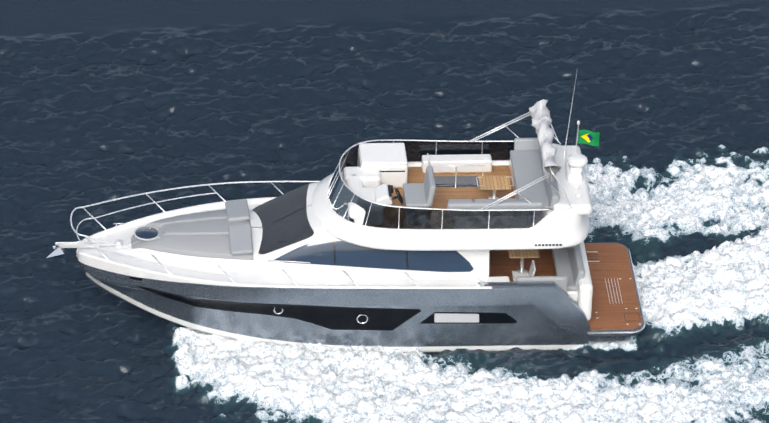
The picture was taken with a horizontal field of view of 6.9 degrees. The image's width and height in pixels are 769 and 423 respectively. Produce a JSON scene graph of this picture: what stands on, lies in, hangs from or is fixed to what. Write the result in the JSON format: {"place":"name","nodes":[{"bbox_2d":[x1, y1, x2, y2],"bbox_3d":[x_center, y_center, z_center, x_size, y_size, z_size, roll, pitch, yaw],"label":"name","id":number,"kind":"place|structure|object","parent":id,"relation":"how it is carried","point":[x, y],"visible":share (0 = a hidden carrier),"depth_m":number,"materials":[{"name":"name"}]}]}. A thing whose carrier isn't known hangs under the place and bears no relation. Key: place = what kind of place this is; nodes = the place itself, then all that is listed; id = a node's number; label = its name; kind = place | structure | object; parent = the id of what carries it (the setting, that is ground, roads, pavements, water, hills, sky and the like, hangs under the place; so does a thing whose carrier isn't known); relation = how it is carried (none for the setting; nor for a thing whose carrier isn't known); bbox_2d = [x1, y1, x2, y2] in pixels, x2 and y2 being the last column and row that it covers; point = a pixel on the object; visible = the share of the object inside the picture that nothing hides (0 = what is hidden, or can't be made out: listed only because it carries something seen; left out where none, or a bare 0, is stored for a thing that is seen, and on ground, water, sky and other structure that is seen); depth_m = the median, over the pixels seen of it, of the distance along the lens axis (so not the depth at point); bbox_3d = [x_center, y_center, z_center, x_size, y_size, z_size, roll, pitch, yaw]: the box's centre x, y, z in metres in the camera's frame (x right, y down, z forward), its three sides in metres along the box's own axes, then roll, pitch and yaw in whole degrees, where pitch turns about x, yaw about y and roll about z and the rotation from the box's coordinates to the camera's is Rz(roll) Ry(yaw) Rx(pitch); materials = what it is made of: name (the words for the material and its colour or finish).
{"place":"outdoors","nodes":[
{"label":"outdoors","id":0,"kind":"place"},
{"bbox_2d":[0,0,768,422],"bbox_3d":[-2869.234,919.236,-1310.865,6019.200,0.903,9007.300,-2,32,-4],"label":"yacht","id":1,"kind":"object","parent":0,"point":[102,100],"depth_m":162.71,"materials":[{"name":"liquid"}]},
{"bbox_2d":[76,253,589,351],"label":"yacht hull","id":2,"kind":"object","parent":1,"relation":"on","point":[424,320],"visible":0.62,"depth_m":154.55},
{"bbox_2d":[53,240,121,248],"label":"bow roller","id":3,"kind":"object","parent":2,"relation":"on","point":[78,244],"visible":0.88,"depth_m":154.94,"materials":[{"name":"silver metal"}]},
{"bbox_2d":[47,248,63,257],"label":"anchor","id":4,"kind":"object","parent":3,"relation":"attached to","point":[58,253],"visible":0.82,"depth_m":155.00,"materials":[{"name":"silver metal"}]},
{"bbox_2d":[131,209,253,259],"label":"yacht sunpad cushions","id":5,"kind":"object","parent":2,"relation":"on","point":[203,234],"visible":0.77,"depth_m":154.75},
{"bbox_2d":[225,199,252,254],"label":"sunpad headrests","id":6,"kind":"object","parent":5,"relation":"on","point":[240,239],"visible":0.98,"depth_m":154.71,"materials":[{"name":"grey fabric"}]},
{"bbox_2d":[76,197,491,288],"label":"foredeck","id":7,"kind":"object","parent":2,"relation":"on","point":[239,276],"depth_m":154.32,"materials":[{"name":"white plastic"}]},
{"bbox_2d":[134,226,158,240],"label":"hatch frame","id":8,"kind":"object","parent":7,"relation":"on","point":[135,235],"visible":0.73,"depth_m":154.80,"materials":[{"name":"white plastic"}]},
{"bbox_2d":[135,226,157,238],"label":"deck hatch glass","id":9,"kind":"object","parent":8,"relation":"in","point":[146,232],"visible":0.77,"depth_m":154.93,"materials":[{"name":"blue glass"}]},
{"bbox_2d":[70,181,483,286],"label":"bow railing","id":10,"kind":"object","parent":7,"relation":"on","point":[162,264],"visible":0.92,"depth_m":154.02,"materials":[{"name":"silver metal"}]},
{"bbox_2d":[273,307,367,323],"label":"portholes","id":11,"kind":"object","parent":2,"relation":"in","point":[356,318],"visible":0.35,"depth_m":154.34,"materials":[{"name":"silver metal"}]},
{"bbox_2d":[252,182,488,278],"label":"cabin superstructure","id":12,"kind":"object","parent":2,"relation":"on","point":[294,222],"visible":0.33,"depth_m":154.23,"materials":[{"name":"white plastic"}]},
{"bbox_2d":[311,143,588,250],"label":"yacht flybridge moulding","id":13,"kind":"object","parent":12,"relation":"on","point":[566,227],"visible":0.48,"depth_m":153.78,"materials":[{"name":"white plastic"}]},
{"bbox_2d":[327,141,548,228],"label":"flybridge windscreen","id":14,"kind":"object","parent":13,"relation":"attached to","point":[380,216],"visible":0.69,"depth_m":153.75,"materials":[{"name":"black glass"}]},
{"bbox_2d":[469,112,573,209],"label":"bimini frame","id":15,"kind":"object","parent":13,"relation":"on","point":[556,138],"visible":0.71,"depth_m":153.50,"materials":[{"name":"silver metal"}]},
{"bbox_2d":[529,99,561,182],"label":"yacht bimini canvas","id":16,"kind":"object","parent":15,"relation":"attached to","point":[538,109],"visible":0.98,"depth_m":154.50,"materials":[{"name":"white fabric"}]},
{"bbox_2d":[535,244,561,245],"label":"lettering","id":17,"kind":"object","parent":13,"relation":"attached to","point":[549,244],"visible":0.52,"depth_m":153.89,"materials":[{"name":"grey metal"}]},
{"bbox_2d":[563,68,578,158],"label":"yacht mast poles","id":18,"kind":"object","parent":13,"relation":"on","point":[568,125],"visible":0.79,"depth_m":155.42,"materials":[{"name":"white metal"}]},
{"bbox_2d":[581,133,589,141],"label":"flag emblem","id":19,"kind":"object","parent":18,"relation":"attached to","point":[586,137],"visible":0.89,"depth_m":155.64,"materials":[{"name":"yellow"}]},
{"bbox_2d":[553,145,591,214],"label":"radar mast","id":20,"kind":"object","parent":13,"relation":"on","point":[568,176],"depth_m":154.69,"materials":[{"name":"white plastic"}]},
{"bbox_2d":[567,153,587,197],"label":"radar dome","id":21,"kind":"structure","parent":20,"relation":"on","point":[576,160],"depth_m":154.69,"materials":[{"name":"white plastic"}]},
{"bbox_2d":[478,281,589,325],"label":"bulwark cap rail","id":22,"kind":"object","parent":2,"relation":"attached to","point":[520,285],"visible":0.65,"depth_m":154.29,"materials":[{"name":"silver metal"}]},
{"bbox_2d":[486,241,592,320],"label":"yacht cockpit mouldings","id":23,"kind":"object","parent":2,"relation":"on","point":[582,295],"visible":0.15,"depth_m":154.72,"materials":[{"name":"white plastic"}]},
{"bbox_2d":[490,249,555,281],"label":"cockpit floor","id":24,"kind":"structure","parent":23,"relation":"in","point":[502,263],"depth_m":156.64,"materials":[{"name":"brown wood"}]},
{"bbox_2d":[515,258,527,272],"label":"table pedestal","id":25,"kind":"object","parent":24,"relation":"on","point":[521,269],"visible":0.4,"depth_m":156.17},
{"bbox_2d":[508,249,539,257],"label":"cockpit table","id":26,"kind":"object","parent":25,"relation":"on","point":[534,253],"visible":0.25,"depth_m":155.62,"materials":[{"name":"brown wood"}]},
{"bbox_2d":[512,260,535,281],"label":"chair","id":27,"kind":"object","parent":23,"relation":"on","point":[516,274],"visible":0.67,"depth_m":155.53,"materials":[{"name":"white"}]},
{"bbox_2d":[515,244,584,291],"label":"yacht cockpit sofa cushions","id":28,"kind":"object","parent":23,"relation":"on","point":[569,267],"visible":0.44,"depth_m":155.17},
{"bbox_2d":[584,242,643,340],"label":"swim platform","id":29,"kind":"structure","parent":2,"relation":"attached to","point":[609,337],"depth_m":155.39,"materials":[{"name":"silver metal"}]},
{"bbox_2d":[584,243,641,329],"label":"swim platform deck","id":30,"kind":"structure","parent":29,"relation":"on","point":[613,262],"depth_m":156.69,"materials":[{"name":"brown wood"}]},
{"bbox_2d":[587,250,644,333],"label":"yacht platform fittings","id":31,"kind":"object","parent":29,"relation":"on","point":[619,303],"visible":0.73,"depth_m":156.05,"materials":[{"name":"silver metal"}]},
{"bbox_2d":[342,165,514,208],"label":"flybridge deck floor","id":32,"kind":"structure","parent":0,"point":[443,196],"depth_m":155.42,"materials":[{"name":"brown wood"}]},
{"bbox_2d":[342,148,491,224],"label":"flybridge console","id":33,"kind":"object","parent":32,"relation":"on","point":[371,182],"visible":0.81,"depth_m":155.07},
{"bbox_2d":[359,143,406,165],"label":"lounger cover","id":34,"kind":"object","parent":33,"relation":"on","point":[382,153],"visible":0.85,"depth_m":155.32,"materials":[{"name":"white fabric"}]},
{"bbox_2d":[380,171,404,203],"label":"steering wheel","id":35,"kind":"object","parent":33,"relation":"attached to","point":[391,190],"visible":0.56,"depth_m":153.98,"materials":[{"name":"black plastic"}]},
{"bbox_2d":[403,166,435,207],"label":"helm seat","id":36,"kind":"object","parent":32,"relation":"on","point":[419,195],"visible":0.83,"depth_m":153.79,"materials":[{"name":"grey leather"}]},
{"bbox_2d":[327,140,548,228],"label":"flybridge railing","id":37,"kind":"object","parent":32,"relation":"on","point":[399,207],"visible":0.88,"depth_m":153.74,"materials":[{"name":"silver metal"}]},
{"bbox_2d":[434,176,479,186],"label":"skylight hatch","id":38,"kind":"object","parent":32,"relation":"on","point":[461,181],"visible":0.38,"depth_m":155.75,"materials":[{"name":"grey glass"}]},
{"bbox_2d":[427,153,513,198],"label":"yacht table rails","id":39,"kind":"object","parent":32,"relation":"on","point":[493,194],"visible":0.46,"depth_m":155.16,"materials":[{"name":"silver metal"}]},
{"bbox_2d":[447,138,559,209],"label":"yacht sofa cushions","id":40,"kind":"object","parent":32,"relation":"on","point":[526,161],"visible":0.56,"depth_m":154.56,"materials":[{"name":"grey fabric"}]},
{"bbox_2d":[509,158,551,212],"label":"flybridge sofa base","id":41,"kind":"object","parent":32,"relation":"on","point":[512,175],"visible":0.08,"depth_m":155.46,"materials":[{"name":"white plastic"}]},
{"bbox_2d":[478,176,510,189],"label":"table","id":42,"kind":"object","parent":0,"point":[495,182],"visible":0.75,"depth_m":154.77,"materials":[{"name":"brown wood"}]},
{"bbox_2d":[578,130,599,145],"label":"flag","id":43,"kind":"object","parent":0,"point":[594,141],"depth_m":155.66,"materials":[{"name":"green fabric"}]}
]}

